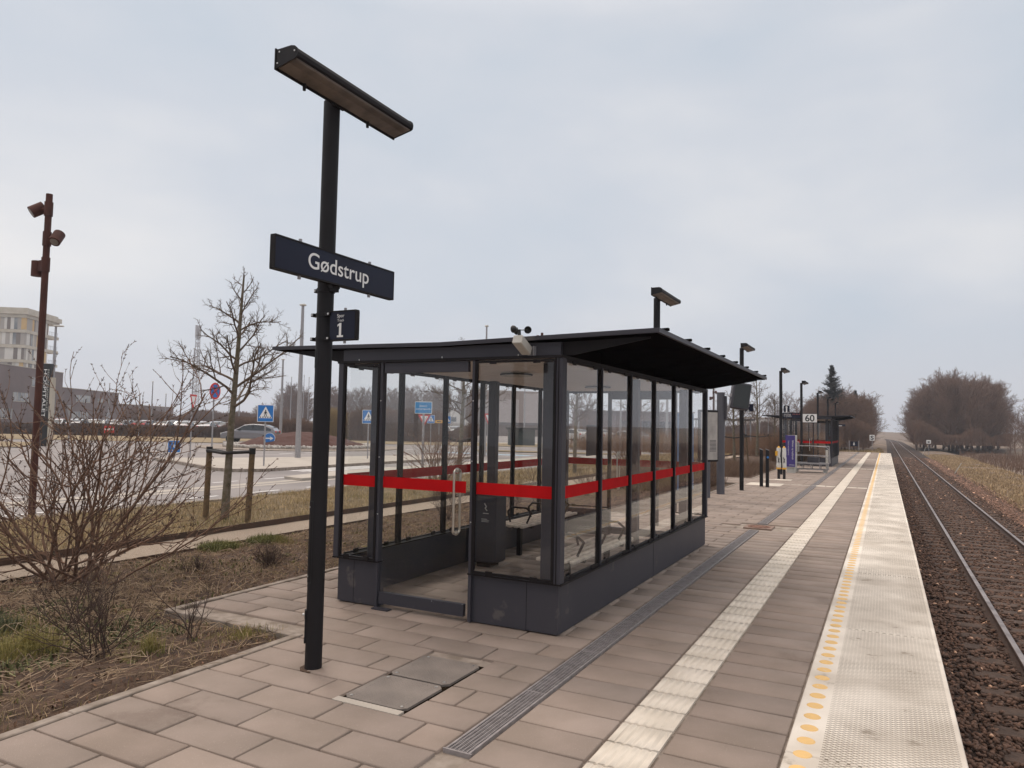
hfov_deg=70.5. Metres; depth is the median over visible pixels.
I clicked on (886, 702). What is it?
platform edge
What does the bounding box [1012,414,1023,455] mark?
bare tree
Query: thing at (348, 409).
bare tree
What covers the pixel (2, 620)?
ground juniper
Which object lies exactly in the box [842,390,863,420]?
bare tree
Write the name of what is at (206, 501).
tree stake
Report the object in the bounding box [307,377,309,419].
street lamp
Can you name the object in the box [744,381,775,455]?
young tree
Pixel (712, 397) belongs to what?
spotlight mast
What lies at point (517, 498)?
bed plant
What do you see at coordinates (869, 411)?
bare tree
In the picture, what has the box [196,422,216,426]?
parked car
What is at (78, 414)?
window
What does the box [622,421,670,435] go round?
bike shed
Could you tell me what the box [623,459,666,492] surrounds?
bed plant
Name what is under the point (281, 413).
street lamp
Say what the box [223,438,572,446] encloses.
road
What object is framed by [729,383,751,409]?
information screen
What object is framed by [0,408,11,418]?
window
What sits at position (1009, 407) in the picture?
bare tree
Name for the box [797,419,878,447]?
hedge
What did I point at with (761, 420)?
white hall
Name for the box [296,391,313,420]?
bare tree
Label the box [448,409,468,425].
white house
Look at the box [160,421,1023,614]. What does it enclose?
ground
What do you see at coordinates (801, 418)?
platform lamp post
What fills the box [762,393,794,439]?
young tree
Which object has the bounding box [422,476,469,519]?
bed plant
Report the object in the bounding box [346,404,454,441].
hedge
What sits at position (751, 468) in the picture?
bed plants
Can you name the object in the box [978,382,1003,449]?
bare tree
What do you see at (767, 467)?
card reader post
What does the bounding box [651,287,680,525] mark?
platform lamp post
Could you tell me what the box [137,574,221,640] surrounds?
shrub
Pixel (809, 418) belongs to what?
speed sign
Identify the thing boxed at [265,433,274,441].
arrow sign
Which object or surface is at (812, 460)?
wheelchair lift
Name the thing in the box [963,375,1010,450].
bare tree
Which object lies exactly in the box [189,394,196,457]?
yield sign
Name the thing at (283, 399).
bare tree
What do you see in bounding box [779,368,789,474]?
platform lamp post
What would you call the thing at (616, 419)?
building
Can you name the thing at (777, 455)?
wrapped post
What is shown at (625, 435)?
parked car
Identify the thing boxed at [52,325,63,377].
street lamp
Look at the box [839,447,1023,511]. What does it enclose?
lineside grass
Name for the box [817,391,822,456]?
platform lamp post
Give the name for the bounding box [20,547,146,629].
shrub
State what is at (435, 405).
bare tree
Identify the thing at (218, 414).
hedge
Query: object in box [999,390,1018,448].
bare tree
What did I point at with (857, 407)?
bare tree
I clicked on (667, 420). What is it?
street lamp
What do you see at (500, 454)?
bay marking
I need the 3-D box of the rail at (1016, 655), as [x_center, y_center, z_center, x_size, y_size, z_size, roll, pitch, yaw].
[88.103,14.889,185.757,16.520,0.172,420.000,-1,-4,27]
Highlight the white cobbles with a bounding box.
[222,442,369,448]
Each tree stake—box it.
[202,446,212,519]
[245,448,255,522]
[745,434,748,461]
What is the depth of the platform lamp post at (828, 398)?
53.59 m
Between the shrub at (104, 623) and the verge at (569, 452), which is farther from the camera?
the verge at (569, 452)
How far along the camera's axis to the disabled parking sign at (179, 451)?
31.00 m
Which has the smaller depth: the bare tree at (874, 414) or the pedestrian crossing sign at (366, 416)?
the pedestrian crossing sign at (366, 416)
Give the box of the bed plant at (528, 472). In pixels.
[518,466,541,501]
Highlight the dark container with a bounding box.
[506,427,537,444]
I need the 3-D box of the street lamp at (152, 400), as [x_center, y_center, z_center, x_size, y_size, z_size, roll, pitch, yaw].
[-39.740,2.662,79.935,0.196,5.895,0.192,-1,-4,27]
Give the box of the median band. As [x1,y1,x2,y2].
[4,451,647,504]
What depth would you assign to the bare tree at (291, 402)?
197.22 m
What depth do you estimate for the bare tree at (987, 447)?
139.50 m
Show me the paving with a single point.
(240, 713)
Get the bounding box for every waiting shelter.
[272,327,766,634]
[762,415,854,465]
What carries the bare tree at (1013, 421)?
on the ground at (880, 442)
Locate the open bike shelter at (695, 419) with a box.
[694,418,754,440]
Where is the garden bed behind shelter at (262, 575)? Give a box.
[3,499,590,613]
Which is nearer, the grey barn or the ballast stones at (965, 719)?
the ballast stones at (965, 719)
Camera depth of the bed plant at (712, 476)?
21.46 m
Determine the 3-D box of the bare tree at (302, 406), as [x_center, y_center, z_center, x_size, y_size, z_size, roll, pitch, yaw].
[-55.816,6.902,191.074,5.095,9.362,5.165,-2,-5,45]
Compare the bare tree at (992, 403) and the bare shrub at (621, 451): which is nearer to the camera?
the bare shrub at (621, 451)
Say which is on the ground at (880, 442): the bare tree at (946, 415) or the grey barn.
the bare tree at (946, 415)
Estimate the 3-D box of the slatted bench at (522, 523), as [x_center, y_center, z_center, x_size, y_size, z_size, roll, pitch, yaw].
[0.391,2.048,10.481,0.426,0.664,1.900,-1,-4,27]
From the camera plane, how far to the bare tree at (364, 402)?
194.48 m
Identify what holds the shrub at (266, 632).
on the garden bed at (117, 685)
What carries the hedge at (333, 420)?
on the ground at (880, 442)
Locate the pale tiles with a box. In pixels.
[746,454,872,488]
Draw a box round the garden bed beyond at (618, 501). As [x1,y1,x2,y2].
[506,455,776,514]
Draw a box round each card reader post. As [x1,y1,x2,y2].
[759,448,762,486]
[765,449,768,486]
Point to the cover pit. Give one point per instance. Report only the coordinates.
(448, 687)
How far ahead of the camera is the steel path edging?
11.97 m
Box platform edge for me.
[780,453,968,767]
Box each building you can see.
[0,307,173,422]
[572,410,694,432]
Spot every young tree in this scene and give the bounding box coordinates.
[157,266,305,519]
[421,338,510,480]
[569,393,606,473]
[613,400,650,420]
[709,390,757,459]
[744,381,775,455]
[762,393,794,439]
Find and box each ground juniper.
[0,613,31,634]
[193,538,245,552]
[241,532,288,544]
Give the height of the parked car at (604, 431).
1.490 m
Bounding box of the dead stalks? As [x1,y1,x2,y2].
[0,527,366,703]
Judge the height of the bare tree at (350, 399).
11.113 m
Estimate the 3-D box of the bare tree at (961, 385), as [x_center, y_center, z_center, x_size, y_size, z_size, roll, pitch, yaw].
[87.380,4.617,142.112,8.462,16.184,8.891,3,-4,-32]
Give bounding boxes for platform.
[184,455,877,767]
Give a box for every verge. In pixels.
[0,434,222,442]
[0,441,29,446]
[0,455,694,557]
[477,450,648,454]
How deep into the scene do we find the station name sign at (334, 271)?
5.27 m
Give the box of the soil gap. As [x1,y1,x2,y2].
[300,665,309,672]
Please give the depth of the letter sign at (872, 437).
69.66 m
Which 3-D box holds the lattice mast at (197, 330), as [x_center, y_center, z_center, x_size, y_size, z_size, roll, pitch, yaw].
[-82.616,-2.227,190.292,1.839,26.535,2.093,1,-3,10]
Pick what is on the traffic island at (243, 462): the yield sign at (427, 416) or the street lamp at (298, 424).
the street lamp at (298, 424)
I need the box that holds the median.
[6,452,648,507]
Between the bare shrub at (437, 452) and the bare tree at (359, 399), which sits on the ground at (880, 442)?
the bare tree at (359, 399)
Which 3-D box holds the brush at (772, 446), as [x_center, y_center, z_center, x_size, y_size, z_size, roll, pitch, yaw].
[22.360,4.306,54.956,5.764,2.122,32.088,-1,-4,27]
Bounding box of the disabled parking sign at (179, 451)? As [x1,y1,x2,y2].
[167,440,180,458]
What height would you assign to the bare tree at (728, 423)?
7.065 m
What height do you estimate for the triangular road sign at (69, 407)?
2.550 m
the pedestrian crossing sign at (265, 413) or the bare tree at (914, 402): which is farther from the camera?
the bare tree at (914, 402)
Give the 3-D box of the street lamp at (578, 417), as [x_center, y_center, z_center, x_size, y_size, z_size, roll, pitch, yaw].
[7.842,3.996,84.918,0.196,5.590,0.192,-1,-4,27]
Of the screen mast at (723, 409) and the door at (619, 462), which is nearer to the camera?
the door at (619, 462)
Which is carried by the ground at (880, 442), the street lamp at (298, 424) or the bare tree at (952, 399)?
the bare tree at (952, 399)
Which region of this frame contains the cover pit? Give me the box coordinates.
[343,666,483,713]
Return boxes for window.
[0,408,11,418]
[12,332,15,343]
[13,392,28,401]
[14,317,17,328]
[31,377,34,386]
[72,412,87,419]
[76,395,90,402]
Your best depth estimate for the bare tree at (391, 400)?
194.88 m
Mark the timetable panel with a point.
(712, 435)
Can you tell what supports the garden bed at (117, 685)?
on the ground at (880, 442)
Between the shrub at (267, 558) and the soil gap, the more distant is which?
the shrub at (267, 558)
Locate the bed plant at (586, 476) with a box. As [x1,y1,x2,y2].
[569,464,595,495]
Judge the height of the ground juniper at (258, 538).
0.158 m
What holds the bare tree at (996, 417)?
on the ground at (880, 442)
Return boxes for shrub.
[0,340,277,594]
[1,558,180,661]
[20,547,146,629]
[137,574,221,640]
[170,552,219,571]
[248,539,293,568]
[254,623,277,639]
[393,417,470,495]
[604,428,644,466]
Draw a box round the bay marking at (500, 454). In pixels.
[447,452,534,455]
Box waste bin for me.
[475,494,505,567]
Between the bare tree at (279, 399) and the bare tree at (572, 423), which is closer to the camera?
the bare tree at (572, 423)
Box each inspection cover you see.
[346,675,441,710]
[392,656,478,686]
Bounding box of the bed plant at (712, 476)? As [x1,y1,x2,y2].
[695,463,716,483]
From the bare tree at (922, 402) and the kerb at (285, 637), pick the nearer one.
the kerb at (285, 637)
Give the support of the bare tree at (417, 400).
on the ground at (880, 442)
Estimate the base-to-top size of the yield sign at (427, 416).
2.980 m
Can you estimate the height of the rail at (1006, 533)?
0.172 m
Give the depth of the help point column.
17.43 m
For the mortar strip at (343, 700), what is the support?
on the platform
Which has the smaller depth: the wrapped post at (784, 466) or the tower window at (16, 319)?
the wrapped post at (784, 466)
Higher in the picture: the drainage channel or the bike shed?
the bike shed
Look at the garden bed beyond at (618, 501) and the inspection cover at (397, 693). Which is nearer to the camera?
the inspection cover at (397, 693)
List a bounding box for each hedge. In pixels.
[0,422,237,437]
[118,406,293,421]
[221,416,478,441]
[312,406,355,439]
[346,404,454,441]
[569,421,778,435]
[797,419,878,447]
[900,419,1013,445]
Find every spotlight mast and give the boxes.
[27,193,64,516]
[640,400,641,454]
[709,389,716,409]
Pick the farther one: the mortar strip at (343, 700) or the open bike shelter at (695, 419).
the open bike shelter at (695, 419)
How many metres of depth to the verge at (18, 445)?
46.27 m
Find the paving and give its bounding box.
[0,451,878,767]
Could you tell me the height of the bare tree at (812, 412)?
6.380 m
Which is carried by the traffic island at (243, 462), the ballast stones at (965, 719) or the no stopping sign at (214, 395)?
the no stopping sign at (214, 395)
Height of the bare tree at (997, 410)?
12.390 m
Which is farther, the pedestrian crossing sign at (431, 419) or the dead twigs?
the pedestrian crossing sign at (431, 419)
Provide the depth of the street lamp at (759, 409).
109.93 m
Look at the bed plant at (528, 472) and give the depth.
17.12 m
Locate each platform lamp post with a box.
[274,45,412,669]
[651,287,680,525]
[739,343,754,490]
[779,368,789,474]
[800,381,808,465]
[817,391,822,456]
[827,397,832,454]
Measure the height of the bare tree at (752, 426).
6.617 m
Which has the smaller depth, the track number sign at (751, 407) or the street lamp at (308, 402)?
the track number sign at (751, 407)
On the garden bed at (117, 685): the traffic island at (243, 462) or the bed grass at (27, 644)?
the bed grass at (27, 644)
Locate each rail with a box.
[876,438,1023,684]
[886,439,1023,550]
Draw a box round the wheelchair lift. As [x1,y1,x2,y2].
[797,445,830,472]
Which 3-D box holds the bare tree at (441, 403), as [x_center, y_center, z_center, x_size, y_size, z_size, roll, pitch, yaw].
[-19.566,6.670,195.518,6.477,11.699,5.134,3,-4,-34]
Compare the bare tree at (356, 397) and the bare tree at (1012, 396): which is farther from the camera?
the bare tree at (356, 397)
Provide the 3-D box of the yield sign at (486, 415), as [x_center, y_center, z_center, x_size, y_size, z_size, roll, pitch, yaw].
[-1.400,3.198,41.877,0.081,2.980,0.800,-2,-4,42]
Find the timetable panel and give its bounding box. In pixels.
[698,410,717,497]
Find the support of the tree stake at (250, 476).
on the grass verge at (404, 491)
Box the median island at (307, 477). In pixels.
[284,456,579,480]
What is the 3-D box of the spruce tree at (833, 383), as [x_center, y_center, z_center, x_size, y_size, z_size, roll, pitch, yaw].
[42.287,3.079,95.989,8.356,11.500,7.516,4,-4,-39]
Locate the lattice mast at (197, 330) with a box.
[193,325,201,409]
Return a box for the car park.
[477,436,585,442]
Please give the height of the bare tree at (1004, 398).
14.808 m
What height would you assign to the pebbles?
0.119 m
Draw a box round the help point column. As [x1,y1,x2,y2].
[677,413,693,502]
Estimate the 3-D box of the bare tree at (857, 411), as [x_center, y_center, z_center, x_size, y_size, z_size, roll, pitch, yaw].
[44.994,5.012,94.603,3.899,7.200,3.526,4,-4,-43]
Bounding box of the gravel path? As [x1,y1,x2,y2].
[0,453,751,579]
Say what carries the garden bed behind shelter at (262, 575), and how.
on the ground at (880, 442)
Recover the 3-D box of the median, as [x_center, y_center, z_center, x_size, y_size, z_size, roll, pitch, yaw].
[-4.901,3.157,24.855,0.280,0.001,80.000,-1,-4,27]
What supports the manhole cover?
on the platform
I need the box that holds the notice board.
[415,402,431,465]
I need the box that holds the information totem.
[39,364,55,445]
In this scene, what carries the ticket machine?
on the paving
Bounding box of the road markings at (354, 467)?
[3,447,661,516]
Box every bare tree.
[271,393,279,409]
[274,392,287,408]
[275,388,289,409]
[283,385,296,412]
[285,391,296,418]
[287,390,297,418]
[291,396,307,417]
[293,385,313,417]
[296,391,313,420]
[330,386,337,409]
[330,393,337,409]
[346,390,353,413]
[346,394,359,411]
[349,386,365,411]
[352,388,368,409]
[359,389,371,405]
[359,396,370,408]
[386,387,397,407]
[386,390,397,408]
[388,391,398,410]
[391,394,397,410]
[405,386,415,410]
[405,387,415,408]
[413,385,426,405]
[418,393,429,401]
[425,390,434,407]
[430,389,438,410]
[432,390,442,411]
[569,395,583,428]
[573,393,596,428]
[725,404,731,433]
[735,409,746,424]
[746,404,764,434]
[765,394,783,432]
[776,391,795,431]
[788,396,804,432]
[798,397,820,431]
[804,402,824,422]
[813,400,833,415]
[814,394,845,422]
[829,398,862,448]
[833,395,866,449]
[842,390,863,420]
[842,396,867,449]
[846,399,876,449]
[851,395,879,449]
[859,397,877,426]
[860,391,888,435]
[863,398,881,431]
[865,396,884,431]
[892,392,933,448]
[898,395,935,449]
[900,386,924,447]
[901,390,940,448]
[902,382,933,414]
[903,402,919,433]
[910,379,960,449]
[911,368,988,450]
[911,376,952,448]
[915,385,952,429]
[916,390,943,448]
[918,371,950,447]
[926,370,973,450]
[929,371,982,450]
[932,366,968,447]
[937,370,964,449]
[940,379,991,450]
[945,377,990,451]
[947,368,978,448]
[957,374,990,448]
[957,380,1001,450]
[958,377,1000,451]
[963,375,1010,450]
[966,378,1014,450]
[967,376,1005,449]
[974,376,1014,426]
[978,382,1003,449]
[981,390,1012,446]
[986,383,1017,449]
[987,384,1010,434]
[991,380,1023,425]
[993,380,1021,449]
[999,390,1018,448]
[1004,427,1018,454]
[1005,412,1023,453]
[1008,406,1023,443]
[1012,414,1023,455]
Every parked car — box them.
[54,419,65,422]
[68,419,89,423]
[110,420,130,424]
[132,420,149,424]
[153,421,174,424]
[175,421,195,426]
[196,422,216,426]
[569,429,585,440]
[580,430,612,438]
[613,431,647,441]
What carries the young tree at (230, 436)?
on the grass verge at (404, 491)
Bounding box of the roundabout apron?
[195,444,396,451]
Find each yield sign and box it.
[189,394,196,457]
[418,415,429,426]
[485,413,487,451]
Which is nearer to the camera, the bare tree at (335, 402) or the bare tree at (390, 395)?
the bare tree at (335, 402)
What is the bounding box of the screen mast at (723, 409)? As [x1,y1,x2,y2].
[717,386,732,493]
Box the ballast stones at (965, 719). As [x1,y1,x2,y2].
[892,457,1023,767]
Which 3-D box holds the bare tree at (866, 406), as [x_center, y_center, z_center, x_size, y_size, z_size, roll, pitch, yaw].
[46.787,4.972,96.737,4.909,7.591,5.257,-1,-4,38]
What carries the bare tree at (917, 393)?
on the ground at (880, 442)
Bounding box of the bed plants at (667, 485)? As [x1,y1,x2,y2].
[593,458,733,493]
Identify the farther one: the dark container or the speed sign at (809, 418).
the dark container
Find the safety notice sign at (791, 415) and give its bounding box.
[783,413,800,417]
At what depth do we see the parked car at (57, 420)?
91.42 m
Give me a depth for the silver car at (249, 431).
56.89 m
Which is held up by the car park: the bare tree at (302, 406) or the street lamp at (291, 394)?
the street lamp at (291, 394)
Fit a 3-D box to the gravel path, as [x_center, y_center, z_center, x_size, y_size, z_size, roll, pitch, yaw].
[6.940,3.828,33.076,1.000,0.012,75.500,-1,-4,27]
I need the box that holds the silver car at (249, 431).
[220,424,280,441]
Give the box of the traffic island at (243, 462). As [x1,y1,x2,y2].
[161,455,468,468]
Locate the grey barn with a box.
[465,390,542,436]
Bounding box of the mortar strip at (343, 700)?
[332,696,403,716]
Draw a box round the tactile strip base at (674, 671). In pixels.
[589,452,870,767]
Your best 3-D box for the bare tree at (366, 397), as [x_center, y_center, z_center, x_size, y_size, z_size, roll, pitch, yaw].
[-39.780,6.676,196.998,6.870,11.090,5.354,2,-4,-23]
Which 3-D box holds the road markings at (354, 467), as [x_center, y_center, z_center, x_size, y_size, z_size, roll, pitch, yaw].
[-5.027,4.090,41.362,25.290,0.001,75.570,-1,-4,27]
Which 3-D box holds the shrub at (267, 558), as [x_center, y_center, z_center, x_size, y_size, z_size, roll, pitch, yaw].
[-2.992,2.093,8.975,0.536,0.362,0.703,2,-3,-21]
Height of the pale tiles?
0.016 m
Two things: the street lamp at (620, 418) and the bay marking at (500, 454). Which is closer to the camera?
the bay marking at (500, 454)
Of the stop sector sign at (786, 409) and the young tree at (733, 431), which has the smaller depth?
the stop sector sign at (786, 409)
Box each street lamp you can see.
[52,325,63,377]
[107,383,110,423]
[151,381,153,423]
[190,348,194,420]
[279,359,284,433]
[290,377,291,417]
[295,304,306,457]
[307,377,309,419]
[484,325,488,456]
[523,389,524,427]
[578,399,579,428]
[619,400,621,437]
[666,400,667,436]
[759,382,759,433]
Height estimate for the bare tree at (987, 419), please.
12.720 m
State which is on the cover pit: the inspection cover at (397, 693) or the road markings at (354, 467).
the inspection cover at (397, 693)
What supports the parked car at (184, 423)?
on the car park
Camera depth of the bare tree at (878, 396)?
119.07 m
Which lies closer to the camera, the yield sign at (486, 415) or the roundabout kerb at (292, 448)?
the yield sign at (486, 415)
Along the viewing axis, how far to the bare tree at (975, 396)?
118.75 m
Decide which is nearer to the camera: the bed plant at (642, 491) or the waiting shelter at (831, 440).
the bed plant at (642, 491)
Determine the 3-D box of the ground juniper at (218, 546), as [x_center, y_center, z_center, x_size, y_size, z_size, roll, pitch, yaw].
[-4.105,2.212,10.032,0.950,0.156,0.866,-1,-4,27]
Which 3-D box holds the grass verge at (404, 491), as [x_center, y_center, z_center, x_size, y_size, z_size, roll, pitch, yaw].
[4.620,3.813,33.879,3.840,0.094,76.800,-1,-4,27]
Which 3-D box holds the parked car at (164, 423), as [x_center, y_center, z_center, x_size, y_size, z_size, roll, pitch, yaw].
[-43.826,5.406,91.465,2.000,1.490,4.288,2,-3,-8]
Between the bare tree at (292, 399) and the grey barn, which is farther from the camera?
the bare tree at (292, 399)
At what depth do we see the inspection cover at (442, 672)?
5.23 m
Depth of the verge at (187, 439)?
63.49 m
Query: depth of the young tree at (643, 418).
34.37 m
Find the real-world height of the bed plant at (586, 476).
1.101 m
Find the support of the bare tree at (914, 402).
on the ground at (880, 442)
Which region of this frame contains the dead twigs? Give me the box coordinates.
[0,504,526,723]
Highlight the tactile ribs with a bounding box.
[583,467,859,767]
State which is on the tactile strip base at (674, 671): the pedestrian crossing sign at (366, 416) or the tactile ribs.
the tactile ribs
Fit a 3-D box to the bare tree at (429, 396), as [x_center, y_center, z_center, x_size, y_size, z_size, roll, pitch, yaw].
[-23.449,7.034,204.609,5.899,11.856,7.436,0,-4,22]
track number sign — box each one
[310,308,359,343]
[738,403,753,411]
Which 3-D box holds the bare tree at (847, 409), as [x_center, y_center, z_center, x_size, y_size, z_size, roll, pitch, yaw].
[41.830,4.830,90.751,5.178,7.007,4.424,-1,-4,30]
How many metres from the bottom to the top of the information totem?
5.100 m
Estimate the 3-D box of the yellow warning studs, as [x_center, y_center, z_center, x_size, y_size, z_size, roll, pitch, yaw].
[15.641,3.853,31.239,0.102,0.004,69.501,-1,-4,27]
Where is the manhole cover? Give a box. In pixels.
[743,524,774,530]
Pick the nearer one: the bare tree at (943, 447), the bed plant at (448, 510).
the bed plant at (448, 510)
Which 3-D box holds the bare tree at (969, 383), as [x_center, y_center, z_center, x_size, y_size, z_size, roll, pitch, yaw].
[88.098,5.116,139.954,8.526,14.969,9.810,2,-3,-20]
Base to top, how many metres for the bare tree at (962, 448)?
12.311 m
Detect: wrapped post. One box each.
[775,446,780,478]
[782,446,786,478]
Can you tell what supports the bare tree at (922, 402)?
on the ground at (880, 442)
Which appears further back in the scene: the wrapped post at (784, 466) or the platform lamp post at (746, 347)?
the wrapped post at (784, 466)
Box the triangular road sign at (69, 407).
[67,405,72,446]
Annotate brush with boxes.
[753,429,846,461]
[957,449,1023,474]
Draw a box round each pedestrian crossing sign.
[257,405,273,465]
[362,410,370,458]
[427,415,434,443]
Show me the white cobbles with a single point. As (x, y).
(235, 444)
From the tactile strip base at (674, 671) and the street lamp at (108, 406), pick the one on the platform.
the tactile strip base at (674, 671)
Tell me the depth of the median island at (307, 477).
25.94 m
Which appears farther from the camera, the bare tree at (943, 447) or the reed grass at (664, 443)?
the bare tree at (943, 447)
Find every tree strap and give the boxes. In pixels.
[206,449,249,454]
[448,437,470,441]
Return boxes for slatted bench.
[506,500,576,554]
[536,520,632,576]
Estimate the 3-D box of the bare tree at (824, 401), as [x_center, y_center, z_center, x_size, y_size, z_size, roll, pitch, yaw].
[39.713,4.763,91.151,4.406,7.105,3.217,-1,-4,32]
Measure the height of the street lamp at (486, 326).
7.622 m
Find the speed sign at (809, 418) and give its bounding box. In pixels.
[803,414,816,422]
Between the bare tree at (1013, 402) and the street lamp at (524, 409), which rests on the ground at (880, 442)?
the bare tree at (1013, 402)
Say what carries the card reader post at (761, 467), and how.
on the paving
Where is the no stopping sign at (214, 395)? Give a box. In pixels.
[209,383,220,446]
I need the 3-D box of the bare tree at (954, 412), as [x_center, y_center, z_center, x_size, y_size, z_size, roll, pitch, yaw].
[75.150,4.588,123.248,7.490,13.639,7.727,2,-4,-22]
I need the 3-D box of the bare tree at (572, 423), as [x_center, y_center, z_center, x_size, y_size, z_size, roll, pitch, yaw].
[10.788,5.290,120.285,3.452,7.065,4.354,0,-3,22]
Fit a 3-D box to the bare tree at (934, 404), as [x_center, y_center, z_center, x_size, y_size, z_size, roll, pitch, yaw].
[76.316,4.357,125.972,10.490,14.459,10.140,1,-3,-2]
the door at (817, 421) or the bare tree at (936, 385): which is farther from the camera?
the bare tree at (936, 385)
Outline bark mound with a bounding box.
[238,432,363,446]
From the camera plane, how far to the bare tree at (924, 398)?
129.37 m
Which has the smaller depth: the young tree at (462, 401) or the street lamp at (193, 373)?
the young tree at (462, 401)
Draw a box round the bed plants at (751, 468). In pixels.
[694,456,775,477]
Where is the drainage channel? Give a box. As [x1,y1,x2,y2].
[443,452,859,758]
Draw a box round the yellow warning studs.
[788,453,880,767]
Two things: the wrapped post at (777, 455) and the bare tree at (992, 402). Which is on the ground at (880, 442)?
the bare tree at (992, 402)
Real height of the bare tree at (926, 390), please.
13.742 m
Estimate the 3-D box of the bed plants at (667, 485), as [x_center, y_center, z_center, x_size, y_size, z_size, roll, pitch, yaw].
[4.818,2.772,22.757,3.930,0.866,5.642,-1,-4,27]
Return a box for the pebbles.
[4,517,454,704]
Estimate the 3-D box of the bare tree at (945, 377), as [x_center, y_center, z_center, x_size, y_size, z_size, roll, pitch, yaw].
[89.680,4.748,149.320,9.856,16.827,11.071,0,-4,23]
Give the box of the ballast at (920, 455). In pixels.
[886,440,1023,767]
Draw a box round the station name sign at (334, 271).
[269,233,393,300]
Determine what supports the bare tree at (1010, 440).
on the ground at (880, 442)
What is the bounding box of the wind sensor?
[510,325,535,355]
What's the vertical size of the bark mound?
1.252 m
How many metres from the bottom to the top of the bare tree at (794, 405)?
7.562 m
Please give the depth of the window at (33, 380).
175.12 m
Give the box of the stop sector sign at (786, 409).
[784,406,789,412]
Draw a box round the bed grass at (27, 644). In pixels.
[0,503,640,729]
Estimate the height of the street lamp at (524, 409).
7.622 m
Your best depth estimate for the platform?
5.75 m
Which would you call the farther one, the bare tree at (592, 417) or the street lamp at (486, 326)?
the bare tree at (592, 417)
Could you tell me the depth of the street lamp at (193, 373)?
95.15 m
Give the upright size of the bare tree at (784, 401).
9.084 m
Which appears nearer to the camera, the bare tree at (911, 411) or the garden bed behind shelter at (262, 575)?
the garden bed behind shelter at (262, 575)
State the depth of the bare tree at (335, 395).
189.96 m
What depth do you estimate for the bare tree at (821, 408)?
90.89 m
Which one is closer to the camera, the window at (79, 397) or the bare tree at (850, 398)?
the bare tree at (850, 398)
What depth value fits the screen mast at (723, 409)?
19.94 m
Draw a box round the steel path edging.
[0,453,746,582]
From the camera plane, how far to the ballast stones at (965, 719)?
12.28 m
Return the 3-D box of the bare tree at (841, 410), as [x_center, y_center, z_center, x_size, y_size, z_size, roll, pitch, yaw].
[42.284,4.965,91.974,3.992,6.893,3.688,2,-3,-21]
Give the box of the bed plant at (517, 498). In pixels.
[485,469,526,513]
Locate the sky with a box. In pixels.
[0,0,1023,434]
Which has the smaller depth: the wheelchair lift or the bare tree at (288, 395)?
the wheelchair lift
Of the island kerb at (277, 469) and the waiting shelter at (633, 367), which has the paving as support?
the waiting shelter at (633, 367)
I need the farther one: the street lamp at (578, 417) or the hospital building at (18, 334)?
the hospital building at (18, 334)
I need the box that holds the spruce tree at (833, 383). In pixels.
[811,365,860,420]
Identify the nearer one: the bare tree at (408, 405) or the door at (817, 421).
the door at (817, 421)
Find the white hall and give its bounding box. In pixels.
[738,417,794,426]
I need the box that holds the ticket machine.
[786,435,798,472]
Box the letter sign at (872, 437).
[870,435,874,449]
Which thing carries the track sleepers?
on the ballast at (920, 455)
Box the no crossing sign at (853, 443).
[849,441,858,450]
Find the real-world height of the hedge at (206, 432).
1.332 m
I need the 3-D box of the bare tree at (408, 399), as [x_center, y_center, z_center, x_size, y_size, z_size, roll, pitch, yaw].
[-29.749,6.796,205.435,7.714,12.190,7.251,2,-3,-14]
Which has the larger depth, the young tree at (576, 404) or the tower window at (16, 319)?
the tower window at (16, 319)
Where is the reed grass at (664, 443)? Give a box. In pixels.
[569,428,820,455]
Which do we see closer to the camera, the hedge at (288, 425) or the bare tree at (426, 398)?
the hedge at (288, 425)
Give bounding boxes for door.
[371,361,470,616]
[610,392,670,536]
[792,419,811,464]
[810,421,824,447]
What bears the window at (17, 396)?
in the hospital building at (18, 334)
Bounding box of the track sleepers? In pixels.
[889,442,1023,764]
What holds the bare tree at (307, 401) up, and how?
on the ground at (880, 442)
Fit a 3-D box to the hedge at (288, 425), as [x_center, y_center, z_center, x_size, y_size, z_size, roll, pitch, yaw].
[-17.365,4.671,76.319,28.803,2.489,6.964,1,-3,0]
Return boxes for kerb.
[0,469,776,740]
[7,464,570,521]
[156,456,470,471]
[222,445,369,449]
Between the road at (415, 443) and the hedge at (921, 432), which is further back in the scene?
the hedge at (921, 432)
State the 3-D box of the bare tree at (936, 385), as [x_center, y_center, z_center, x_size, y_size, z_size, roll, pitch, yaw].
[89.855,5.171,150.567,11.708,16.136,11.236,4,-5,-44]
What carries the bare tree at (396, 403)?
on the ground at (880, 442)
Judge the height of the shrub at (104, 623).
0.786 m
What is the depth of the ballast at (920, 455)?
9.04 m
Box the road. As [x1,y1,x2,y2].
[0,439,669,518]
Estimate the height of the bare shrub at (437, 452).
2.126 m
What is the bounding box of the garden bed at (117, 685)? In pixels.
[0,583,276,733]
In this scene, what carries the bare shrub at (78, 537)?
on the ground at (880, 442)
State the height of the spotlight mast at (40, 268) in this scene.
5.950 m

